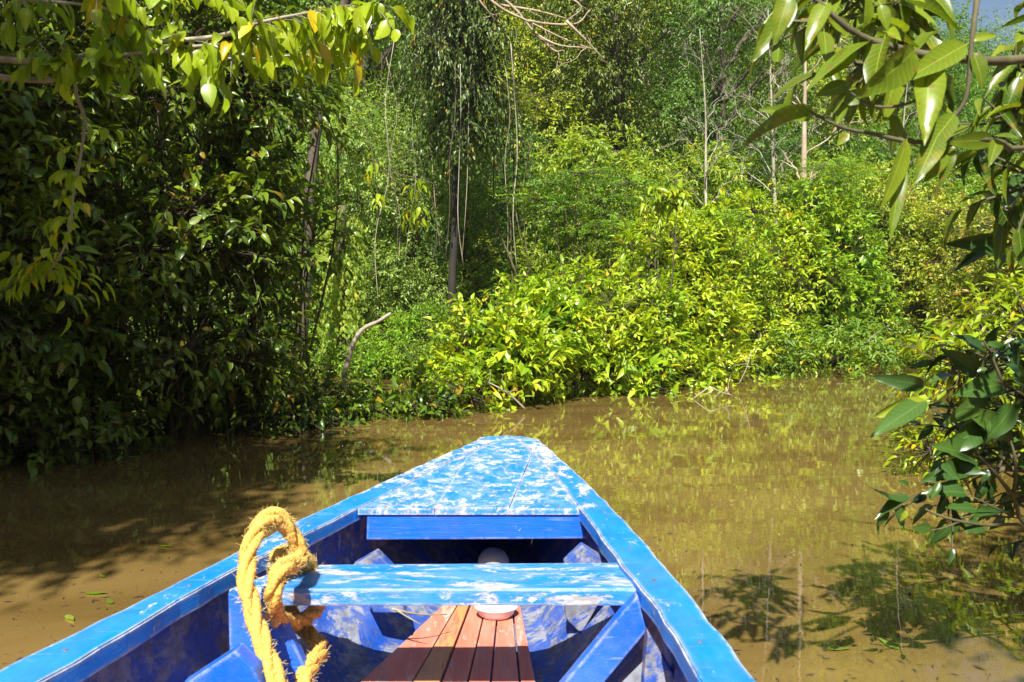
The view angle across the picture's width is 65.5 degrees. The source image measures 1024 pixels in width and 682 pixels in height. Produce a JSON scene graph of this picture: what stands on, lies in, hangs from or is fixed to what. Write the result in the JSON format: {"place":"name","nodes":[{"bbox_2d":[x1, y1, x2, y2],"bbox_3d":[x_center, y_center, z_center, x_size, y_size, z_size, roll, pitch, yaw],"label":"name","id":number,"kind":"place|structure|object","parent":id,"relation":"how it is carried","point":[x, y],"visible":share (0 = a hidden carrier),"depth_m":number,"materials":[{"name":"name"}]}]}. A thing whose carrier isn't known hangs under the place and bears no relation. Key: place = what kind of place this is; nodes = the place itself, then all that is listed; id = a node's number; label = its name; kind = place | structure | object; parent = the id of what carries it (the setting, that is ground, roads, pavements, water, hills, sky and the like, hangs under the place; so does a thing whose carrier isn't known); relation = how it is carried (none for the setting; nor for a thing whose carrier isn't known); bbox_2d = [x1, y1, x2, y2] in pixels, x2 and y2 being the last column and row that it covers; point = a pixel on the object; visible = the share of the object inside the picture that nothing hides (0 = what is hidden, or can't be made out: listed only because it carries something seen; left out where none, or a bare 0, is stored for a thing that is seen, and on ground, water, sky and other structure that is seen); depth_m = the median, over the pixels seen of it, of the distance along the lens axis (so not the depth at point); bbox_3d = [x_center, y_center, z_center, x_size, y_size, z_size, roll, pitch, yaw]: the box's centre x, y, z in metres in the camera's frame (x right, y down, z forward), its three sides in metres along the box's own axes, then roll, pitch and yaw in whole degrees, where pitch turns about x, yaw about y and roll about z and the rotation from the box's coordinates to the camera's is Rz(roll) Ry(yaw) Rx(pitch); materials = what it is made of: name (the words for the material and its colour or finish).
{"place":"outdoors","nodes":[
{"label":"outdoors","id":0,"kind":"place"},
{"bbox_2d":[42,271,598,351],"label":"ground","id":1,"kind":"structure","parent":0,"point":[268,311],"depth_m":36.54,"materials":[{"name":"brown plant"}]},
{"bbox_2d":[0,0,167,476],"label":"riverbank tree","id":2,"kind":"object","parent":1,"relation":"on","point":[56,352],"visible":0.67,"depth_m":5.95,"materials":[{"name":"green plant"}]},
{"bbox_2d":[0,1,194,358],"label":"broadleaf tree","id":3,"kind":"object","parent":1,"relation":"on","point":[112,181],"visible":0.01,"depth_m":18.98,"materials":[{"name":"green plant"}]},
{"bbox_2d":[0,0,244,468],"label":"riverbank tree","id":4,"kind":"object","parent":1,"relation":"on","point":[115,362],"visible":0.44,"depth_m":6.29,"materials":[{"name":"green plant"}]},
{"bbox_2d":[66,0,285,443],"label":"riverbank tree","id":5,"kind":"object","parent":1,"relation":"on","point":[175,102],"visible":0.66,"depth_m":6.74,"materials":[{"name":"green plant"}]},
{"bbox_2d":[2,0,355,339],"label":"broadleaf tree","id":6,"kind":"object","parent":1,"relation":"on","point":[183,16],"visible":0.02,"depth_m":21.69,"materials":[{"name":"green plant"}]},
{"bbox_2d":[0,0,414,123],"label":"overhanging tree","id":7,"kind":"object","parent":1,"relation":"on","point":[67,67],"visible":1,"depth_m":3.55,"materials":[{"name":"green plant"}]},
{"bbox_2d":[0,82,121,336],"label":"hanging vine","id":8,"kind":"object","parent":7,"relation":"hanging from","point":[42,270],"visible":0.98,"depth_m":3.91,"materials":[{"name":"green plant"}]},
{"bbox_2d":[131,0,354,437],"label":"riverbank tree","id":9,"kind":"object","parent":1,"relation":"on","point":[271,171],"visible":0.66,"depth_m":7.33,"materials":[{"name":"green plant"}]},
{"bbox_2d":[208,278,353,376],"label":"leafy shrub","id":10,"kind":"object","parent":1,"relation":"on","point":[318,360],"visible":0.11,"depth_m":15.74,"materials":[{"name":"green plant"}]},
{"bbox_2d":[165,0,440,329],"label":"broadleaf tree","id":11,"kind":"object","parent":1,"relation":"on","point":[311,5],"visible":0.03,"depth_m":23.67,"materials":[{"name":"green plant"}]},
{"bbox_2d":[225,2,384,435],"bbox_3d":[-2.147,-0.983,8.337,1.628,5.034,2.046,0,2,-13],"label":"riverbank tree","id":12,"kind":"object","parent":1,"relation":"on","point":[335,235],"visible":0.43,"depth_m":8.42,"materials":[{"name":"green plant"}]},
{"bbox_2d":[341,114,434,235],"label":"hanging sprig","id":13,"kind":"object","parent":12,"relation":"hanging from","point":[380,200],"visible":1,"depth_m":7.36,"materials":[{"name":"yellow plant"}]},
{"bbox_2d":[280,134,343,369],"bbox_3d":[-4.270,-1.600,16.950,1.406,5.624,1.378,0,2,0],"label":"vine clad trunk","id":14,"kind":"object","parent":1,"relation":"on","point":[329,195],"visible":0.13,"depth_m":16.81,"materials":[{"name":"green plant"}]},
{"bbox_2d":[199,66,449,362],"bbox_3d":[-4.557,-2.336,18.630,5.794,7.946,5.606,0,2,6],"label":"understorey tree","id":15,"kind":"object","parent":1,"relation":"on","point":[378,136],"visible":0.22,"depth_m":17.28,"materials":[{"name":"green plant"}]},
{"bbox_2d":[312,205,374,376],"bbox_3d":[-3.321,-0.707,15.596,1.235,3.902,1.198,-1,2,-22],"label":"vine clad trunk","id":16,"kind":"object","parent":1,"relation":"on","point":[340,302],"visible":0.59,"depth_m":15.41,"materials":[{"name":"green plant"}]},
{"bbox_2d":[272,0,422,287],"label":"broadleaf tree","id":17,"kind":"object","parent":1,"relation":"on","point":[355,80],"depth_m":37.43,"materials":[{"name":"green plant"}]},
{"bbox_2d":[254,0,500,346],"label":"broadleaf tree","id":18,"kind":"object","parent":1,"relation":"on","point":[387,53],"visible":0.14,"depth_m":20.74,"materials":[{"name":"green plant"}]},
{"bbox_2d":[290,94,505,358],"bbox_3d":[-3.067,-2.157,19.269,5.311,7.527,5.489,1,2,39],"label":"understorey tree","id":19,"kind":"object","parent":1,"relation":"on","point":[409,276],"visible":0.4,"depth_m":18.45,"materials":[{"name":"green plant"}]},
{"bbox_2d":[331,296,470,379],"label":"leafy shrub","id":20,"kind":"object","parent":1,"relation":"on","point":[406,323],"visible":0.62,"depth_m":15.19,"materials":[{"name":"green plant"}]},
{"bbox_2d":[318,0,549,324],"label":"broadleaf tree","id":21,"kind":"object","parent":1,"relation":"on","point":[461,131],"visible":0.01,"depth_m":26.85,"materials":[{"name":"green plant"}]},
{"bbox_2d":[296,0,610,381],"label":"arching tree","id":22,"kind":"object","parent":1,"relation":"on","point":[310,154],"visible":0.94,"depth_m":13.00,"materials":[{"name":"brown plant"}]},
{"bbox_2d":[370,3,537,244],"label":"broadleaf tree","id":23,"kind":"object","parent":1,"relation":"on","point":[404,94],"depth_m":41.34,"materials":[{"name":"green plant"}]},
{"bbox_2d":[386,0,547,325],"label":"vine hung tree","id":24,"kind":"object","parent":1,"relation":"on","point":[444,43],"visible":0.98,"depth_m":15.99,"materials":[{"name":"green plant"}]},
{"bbox_2d":[375,43,393,304],"bbox_3d":[-2.308,-3.071,14.500,0.397,4.840,0.128,0,2,0],"label":"liana","id":25,"kind":"object","parent":24,"relation":"hanging from","point":[389,163],"visible":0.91,"depth_m":14.51,"materials":[{"name":"brown plant"}]},
{"bbox_2d":[381,52,397,249],"bbox_3d":[-2.362,-3.561,15.386,0.312,3.990,0.092,0,2,-7],"label":"liana","id":26,"kind":"object","parent":24,"relation":"hanging from","point":[389,147],"visible":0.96,"depth_m":15.39,"materials":[{"name":"brown plant"}]},
{"bbox_2d":[386,58,400,266],"bbox_3d":[-2.498,-3.748,16.767,0.285,4.395,0.099,0,2,0],"label":"liana","id":27,"kind":"object","parent":24,"relation":"hanging from","point":[391,150],"visible":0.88,"depth_m":16.78,"materials":[{"name":"brown plant"}]},
{"bbox_2d":[403,81,417,275],"bbox_3d":[-2.151,-3.450,16.855,0.350,4.266,0.086,0,2,0],"label":"liana","id":28,"kind":"object","parent":24,"relation":"hanging from","point":[415,180],"visible":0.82,"depth_m":16.83,"materials":[{"name":"brown plant"}]},
{"bbox_2d":[418,58,437,275],"bbox_3d":[-1.685,-3.568,15.941,0.387,4.520,0.155,0,2,0],"label":"liana","id":29,"kind":"object","parent":24,"relation":"hanging from","point":[427,184],"visible":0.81,"depth_m":15.98,"materials":[{"name":"brown plant"}]},
{"bbox_2d":[423,75,441,256],"bbox_3d":[-1.697,-3.818,16.596,0.380,4.103,0.260,0,2,18],"label":"liana","id":30,"kind":"object","parent":24,"relation":"hanging from","point":[432,170],"visible":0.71,"depth_m":16.61,"materials":[{"name":"brown plant"}]},
{"bbox_2d":[445,65,455,261],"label":"liana","id":31,"kind":"object","parent":24,"relation":"hanging from","point":[449,161],"visible":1,"depth_m":14.63,"materials":[{"name":"brown plant"}]},
{"bbox_2d":[457,64,463,267],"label":"liana","id":32,"kind":"object","parent":24,"relation":"hanging from","point":[459,157],"visible":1,"depth_m":14.98,"materials":[{"name":"brown plant"}]},
{"bbox_2d":[461,33,474,266],"bbox_3d":[-0.857,-3.785,15.544,0.291,4.652,0.216,0,2,0],"label":"liana","id":33,"kind":"object","parent":24,"relation":"hanging from","point":[468,145],"visible":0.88,"depth_m":15.57,"materials":[{"name":"brown plant"}]},
{"bbox_2d":[505,68,509,260],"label":"liana","id":34,"kind":"object","parent":24,"relation":"hanging from","point":[505,150],"visible":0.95,"depth_m":15.65,"materials":[{"name":"brown plant"}]},
{"bbox_2d":[510,44,517,278],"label":"liana","id":35,"kind":"object","parent":24,"relation":"hanging from","point":[516,169],"visible":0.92,"depth_m":15.08,"materials":[{"name":"brown plant"}]},
{"bbox_2d":[513,27,535,290],"bbox_3d":[0.216,-3.335,15.212,0.622,5.257,0.175,-1,2,-43],"label":"liana","id":36,"kind":"object","parent":24,"relation":"hanging from","point":[525,148],"visible":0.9,"depth_m":15.11,"materials":[{"name":"brown plant"}]},
{"bbox_2d":[368,108,571,357],"bbox_3d":[-0.796,-2.631,21.272,5.794,7.946,5.606,0,2,3],"label":"understorey tree","id":37,"kind":"object","parent":1,"relation":"on","point":[491,212],"visible":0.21,"depth_m":20.27,"materials":[{"name":"green plant"}]},
{"bbox_2d":[417,170,534,323],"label":"understorey tree","id":38,"kind":"object","parent":1,"relation":"on","point":[504,256],"visible":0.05,"depth_m":24.58,"materials":[{"name":"green plant"}]},
{"bbox_2d":[407,289,579,410],"bbox_3d":[-0.238,0.345,10.463,2.267,2.068,2.967,0,2,0],"label":"riverside shrub","id":39,"kind":"object","parent":1,"relation":"on","point":[472,367],"visible":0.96,"depth_m":10.14,"materials":[{"name":"green plant"}]},
{"bbox_2d":[372,0,632,315],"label":"broadleaf tree","id":40,"kind":"object","parent":1,"relation":"on","point":[560,118],"visible":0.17,"depth_m":23.44,"materials":[{"name":"green plant"}]},
{"bbox_2d":[33,305,983,379],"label":"undergrowth","id":41,"kind":"object","parent":1,"relation":"on","point":[854,324],"visible":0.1,"depth_m":15.73,"materials":[{"name":"green plant"}]},
{"bbox_2d":[440,84,583,291],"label":"feathery tree","id":42,"kind":"object","parent":1,"relation":"on","point":[546,105],"visible":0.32,"depth_m":17.52,"materials":[{"name":"green plant"}]},
{"bbox_2d":[5,3,1018,238],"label":"distant forest","id":43,"kind":"object","parent":1,"relation":"on","point":[672,98],"depth_m":59.65,"materials":[{"name":"green plant"}]},
{"bbox_2d":[414,0,690,311],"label":"broadleaf tree","id":44,"kind":"object","parent":1,"relation":"on","point":[572,3],"visible":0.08,"depth_m":26.06,"materials":[{"name":"green plant"}]},
{"bbox_2d":[474,250,636,400],"bbox_3d":[0.671,-0.033,11.853,2.426,2.743,3.729,1,2,44],"label":"riverside shrub","id":45,"kind":"object","parent":1,"relation":"on","point":[544,297],"visible":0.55,"depth_m":11.13,"materials":[{"name":"green plant"}]},
{"bbox_2d":[476,151,635,314],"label":"understorey tree","id":46,"kind":"object","parent":1,"relation":"on","point":[492,289],"visible":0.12,"depth_m":18.39,"materials":[{"name":"green plant"}]},
{"bbox_2d":[463,2,695,252],"bbox_3d":[3.359,-17.226,40.859,16.278,31.474,17.498,0,2,18],"label":"broadleaf tree","id":47,"kind":"object","parent":1,"relation":"on","point":[593,87],"depth_m":38.12,"materials":[{"name":"green plant"}]},
{"bbox_2d":[493,165,681,372],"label":"feathery tree","id":48,"kind":"object","parent":1,"relation":"on","point":[561,211],"visible":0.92,"depth_m":15.36,"materials":[{"name":"plant"}]},
{"bbox_2d":[491,114,719,370],"bbox_3d":[1.950,-1.722,17.467,5.049,6.597,4.429,1,2,41],"label":"understorey tree","id":49,"kind":"object","parent":1,"relation":"on","point":[542,255],"visible":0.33,"depth_m":16.96,"materials":[{"name":"green plant"}]},
{"bbox_2d":[495,0,748,268],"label":"broadleaf tree","id":50,"kind":"object","parent":1,"relation":"on","point":[614,10],"visible":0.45,"depth_m":23.16,"materials":[{"name":"green plant"}]},
{"bbox_2d":[565,221,707,398],"bbox_3d":[2.021,-0.375,12.793,2.145,3.381,4.288,1,2,24],"label":"riverside shrub","id":51,"kind":"object","parent":1,"relation":"on","point":[633,329],"visible":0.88,"depth_m":11.87,"materials":[{"name":"green plant"}]},
{"bbox_2d":[516,2,765,202],"bbox_3d":[6.454,-13.789,37.103,12.906,26.666,12.461,-1,2,-28],"label":"broadleaf tree","id":52,"kind":"object","parent":1,"relation":"on","point":[639,76],"visible":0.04,"depth_m":35.58,"materials":[{"name":"green plant"}]},
{"bbox_2d":[614,174,696,385],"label":"tall sapling","id":53,"kind":"object","parent":1,"relation":"on","point":[679,195],"visible":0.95,"depth_m":12.47,"materials":[{"name":"green plant"}]},
{"bbox_2d":[538,0,794,294],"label":"broadleaf tree","id":54,"kind":"object","parent":1,"relation":"on","point":[726,49],"visible":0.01,"depth_m":28.14,"materials":[{"name":"green plant"}]},
{"bbox_2d":[581,207,771,312],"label":"feathery tree","id":55,"kind":"object","parent":1,"relation":"on","point":[698,213],"visible":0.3,"depth_m":14.45,"materials":[{"name":"plant"}]},
{"bbox_2d":[584,131,784,295],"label":"understorey tree","id":56,"kind":"object","parent":1,"relation":"on","point":[717,173],"visible":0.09,"depth_m":19.22,"materials":[{"name":"green plant"}]},
{"bbox_2d":[612,199,772,390],"bbox_3d":[3.343,-0.672,14.491,2.524,3.889,4.939,1,2,34],"label":"riverside shrub","id":57,"kind":"object","parent":1,"relation":"on","point":[705,260],"visible":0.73,"depth_m":13.84,"materials":[{"name":"green plant"}]},
{"bbox_2d":[652,5,766,246],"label":"dead tree","id":58,"kind":"object","parent":1,"relation":"on","point":[705,167],"visible":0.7,"depth_m":18.34,"materials":[{"name":"wood"}]},
{"bbox_2d":[616,0,846,297],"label":"broadleaf tree","id":59,"kind":"object","parent":1,"relation":"on","point":[722,29],"visible":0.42,"depth_m":23.45,"materials":[{"name":"green plant"}]},
{"bbox_2d":[635,0,831,206],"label":"broadleaf tree","id":60,"kind":"object","parent":1,"relation":"on","point":[762,117],"depth_m":43.46,"materials":[{"name":"green plant"}]},
{"bbox_2d":[693,146,819,358],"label":"understorey tree","id":61,"kind":"object","parent":1,"relation":"on","point":[753,183],"visible":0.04,"depth_m":22.07,"materials":[{"name":"green plant"}]},
{"bbox_2d":[697,179,841,381],"bbox_3d":[5.099,-1.107,16.501,2.780,4.653,5.963,1,2,38],"label":"riverside shrub","id":62,"kind":"object","parent":1,"relation":"on","point":[785,259],"visible":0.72,"depth_m":16.61,"materials":[{"name":"green plant"}]},
{"bbox_2d":[718,0,825,301],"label":"dead tree","id":63,"kind":"object","parent":1,"relation":"on","point":[773,193],"visible":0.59,"depth_m":20.88,"materials":[{"name":"wood"}]},
{"bbox_2d":[695,0,869,202],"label":"broadleaf tree","id":64,"kind":"object","parent":1,"relation":"on","point":[838,10],"visible":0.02,"depth_m":46.13,"materials":[{"name":"green plant"}]},
{"bbox_2d":[669,0,919,293],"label":"broadleaf tree","id":65,"kind":"object","parent":1,"relation":"on","point":[798,127],"visible":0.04,"depth_m":30.48,"materials":[{"name":"green plant"}]},
{"bbox_2d":[764,25,880,363],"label":"pale tree","id":66,"kind":"object","parent":1,"relation":"on","point":[804,151],"visible":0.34,"depth_m":19.82,"materials":[{"name":"beige plant"}]},
{"bbox_2d":[778,157,889,365],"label":"feathery tree","id":67,"kind":"object","parent":1,"relation":"on","point":[835,176],"visible":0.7,"depth_m":18.79,"materials":[{"name":"plant"}]},
{"bbox_2d":[744,135,924,361],"bbox_3d":[8.563,-2.099,21.985,5.365,7.009,4.706,1,2,27],"label":"understorey tree","id":68,"kind":"object","parent":1,"relation":"on","point":[861,157],"visible":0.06,"depth_m":21.11,"materials":[{"name":"green plant"}]},
{"bbox_2d":[774,172,915,370],"bbox_3d":[7.892,-1.559,18.987,2.788,5.416,4.891,1,2,44],"label":"riverside shrub","id":69,"kind":"object","parent":1,"relation":"on","point":[861,290],"visible":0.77,"depth_m":18.47,"materials":[{"name":"green plant"}]},
{"bbox_2d":[744,0,982,248],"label":"broadleaf tree","id":70,"kind":"object","parent":1,"relation":"on","point":[821,86],"visible":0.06,"depth_m":26.24,"materials":[{"name":"green plant"}]},
{"bbox_2d":[785,150,969,366],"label":"understorey tree","id":71,"kind":"object","parent":1,"relation":"on","point":[912,241],"visible":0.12,"depth_m":19.79,"materials":[{"name":"green plant"}]},
{"bbox_2d":[790,0,967,202],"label":"broadleaf tree","id":72,"kind":"object","parent":1,"relation":"on","point":[900,113],"depth_m":40.56,"materials":[{"name":"green plant"}]},
{"bbox_2d":[736,0,1023,275],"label":"leaning tree","id":73,"kind":"object","parent":1,"relation":"on","point":[922,61],"visible":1,"depth_m":1.49,"materials":[{"name":"green plant"}]},
{"bbox_2d":[813,0,1015,315],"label":"broadleaf tree","id":74,"kind":"object","parent":1,"relation":"on","point":[960,84],"visible":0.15,"depth_m":24.52,"materials":[{"name":"green plant"}]},
{"bbox_2d":[853,171,987,365],"bbox_3d":[10.083,-1.593,19.497,3.329,5.457,4.925,0,2,0],"label":"riverside shrub","id":75,"kind":"object","parent":1,"relation":"on","point":[940,268],"visible":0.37,"depth_m":19.22,"materials":[{"name":"green plant"}]},
{"bbox_2d":[869,174,1023,564],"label":"glossy shrub","id":76,"kind":"object","parent":1,"relation":"on","point":[980,424],"visible":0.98,"depth_m":2.28,"materials":[{"name":"green plant"}]},
{"bbox_2d":[882,158,1010,330],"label":"understorey tree","id":77,"kind":"object","parent":1,"relation":"on","point":[912,172],"visible":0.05,"depth_m":22.49,"materials":[{"name":"green plant"}]},
{"bbox_2d":[882,266,1023,485],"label":"riverside shrub","id":78,"kind":"object","parent":1,"relation":"on","point":[1004,317],"visible":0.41,"depth_m":5.98,"materials":[{"name":"green plant"}]},
{"bbox_2d":[908,17,1004,210],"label":"broadleaf tree","id":79,"kind":"object","parent":1,"relation":"on","point":[965,79],"visible":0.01,"depth_m":43.26,"materials":[{"name":"green plant"}]},
{"bbox_2d":[913,46,1022,211],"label":"broadleaf tree","id":80,"kind":"object","parent":1,"relation":"on","point":[975,130],"visible":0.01,"depth_m":29.54,"materials":[{"name":"green plant"}]},
{"bbox_2d":[915,188,1023,379],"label":"riverside shrub","id":81,"kind":"object","parent":1,"relation":"on","point":[986,220],"visible":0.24,"depth_m":16.39,"materials":[{"name":"green plant"}]},
{"bbox_2d":[927,152,1023,298],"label":"understorey tree","id":82,"kind":"object","parent":1,"relation":"on","point":[996,179],"visible":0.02,"depth_m":22.21,"materials":[{"name":"green plant"}]},
{"bbox_2d":[949,4,1023,225],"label":"broadleaf tree","id":83,"kind":"object","parent":1,"relation":"on","point":[1015,140],"visible":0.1,"depth_m":25.21,"materials":[{"name":"green plant"}]},
{"bbox_2d":[960,27,1022,196],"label":"broadleaf tree","id":84,"kind":"object","parent":1,"relation":"on","point":[995,89],"depth_m":39.58,"materials":[{"name":"green plant"}]},
{"bbox_2d":[0,357,1023,681],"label":"water","id":85,"kind":"structure","parent":0,"point":[638,465],"depth_m":4.54,"materials":[{"name":"liquid"}]},
{"bbox_2d":[65,614,73,619],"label":"floating leaf","id":86,"kind":"object","parent":85,"relation":"on","point":[69,616],"visible":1,"depth_m":2.93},
{"bbox_2d":[86,592,104,593],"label":"floating leaf","id":87,"kind":"object","parent":85,"relation":"on","point":[94,592],"visible":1,"depth_m":3.19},
{"bbox_2d":[236,349,483,434],"bbox_3d":[-1.577,0.766,8.659,2.878,1.317,1.432,-1,2,-28],"label":"water shrub","id":88,"kind":"object","parent":85,"relation":"in","point":[425,403],"visible":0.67,"depth_m":8.78,"materials":[{"name":"green plant"}]},
{"bbox_2d":[341,312,391,387],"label":"dead branch","id":89,"kind":"object","parent":85,"relation":"in","point":[351,347],"visible":0.8,"depth_m":12.80,"materials":[{"name":"wood"}]},
{"bbox_2d":[0,436,755,681],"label":"wooden boat","id":90,"kind":"object","parent":85,"relation":"on","point":[585,581],"visible":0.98,"depth_m":2.37,"materials":[{"name":"blue paint"}]},
{"bbox_2d":[232,504,330,681],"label":"rope","id":91,"kind":"object","parent":90,"relation":"on","point":[293,555],"visible":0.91,"depth_m":1.95,"materials":[{"name":"fabric"}]},
{"bbox_2d":[392,608,446,624],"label":"twig","id":92,"kind":"object","parent":90,"relation":"in","point":[402,612],"visible":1,"depth_m":2.53,"materials":[{"name":"wood"}]},
{"bbox_2d":[478,547,508,563],"bbox_3d":[-0.071,0.875,3.045,0.122,0.168,0.122,0,2,0],"label":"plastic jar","id":93,"kind":"object","parent":90,"relation":"in","point":[493,555],"visible":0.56,"depth_m":3.01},
{"bbox_2d":[474,606,517,619],"bbox_3d":[-0.057,0.962,2.837,0.155,0.036,0.124,0,2,0],"label":"dish","id":94,"kind":"object","parent":90,"relation":"in","point":[495,612],"visible":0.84,"depth_m":2.81,"materials":[{"name":"ceramic"}]},
{"bbox_2d":[482,371,525,409],"bbox_3d":[-0.091,0.583,9.303,0.552,0.474,0.156,0,2,-12],"label":"dry stick","id":95,"kind":"object","parent":85,"relation":"on","point":[518,402],"visible":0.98,"depth_m":9.34,"materials":[{"name":"wood"}]},
{"bbox_2d":[693,375,730,399],"bbox_3d":[2.800,0.680,10.980,0.567,0.419,0.207,0,2,-10],"label":"dry stick","id":96,"kind":"object","parent":85,"relation":"on","point":[715,389],"visible":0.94,"depth_m":11.00,"materials":[{"name":"wood"}]},
{"bbox_2d":[731,351,753,384],"bbox_3d":[3.585,0.411,12.365,0.175,0.553,0.408,-1,2,-37],"label":"dry stick","id":97,"kind":"object","parent":85,"relation":"on","point":[746,367],"visible":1,"depth_m":12.33,"materials":[{"name":"wood"}]},
{"bbox_2d":[824,646,849,649],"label":"floating leaf","id":98,"kind":"object","parent":85,"relation":"on","point":[835,648],"visible":1,"depth_m":2.65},
{"bbox_2d":[880,638,898,648],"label":"floating leaf","id":99,"kind":"object","parent":85,"relation":"on","point":[890,644],"visible":1,"depth_m":2.68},
{"bbox_2d":[873,83,924,295],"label":"dead tree","id":100,"kind":"object","parent":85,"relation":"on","point":[903,126],"visible":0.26,"depth_m":21.87,"materials":[{"name":"brown plant"}]},
{"bbox_2d":[1,429,1023,681],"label":"floating debris","id":101,"kind":"object","parent":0,"point":[703,611],"visible":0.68,"depth_m":2.91,"materials":[{"name":"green plant"}]},
{"bbox_2d":[39,0,1023,142],"label":"sky","id":102,"kind":"structure","parent":0,"point":[990,5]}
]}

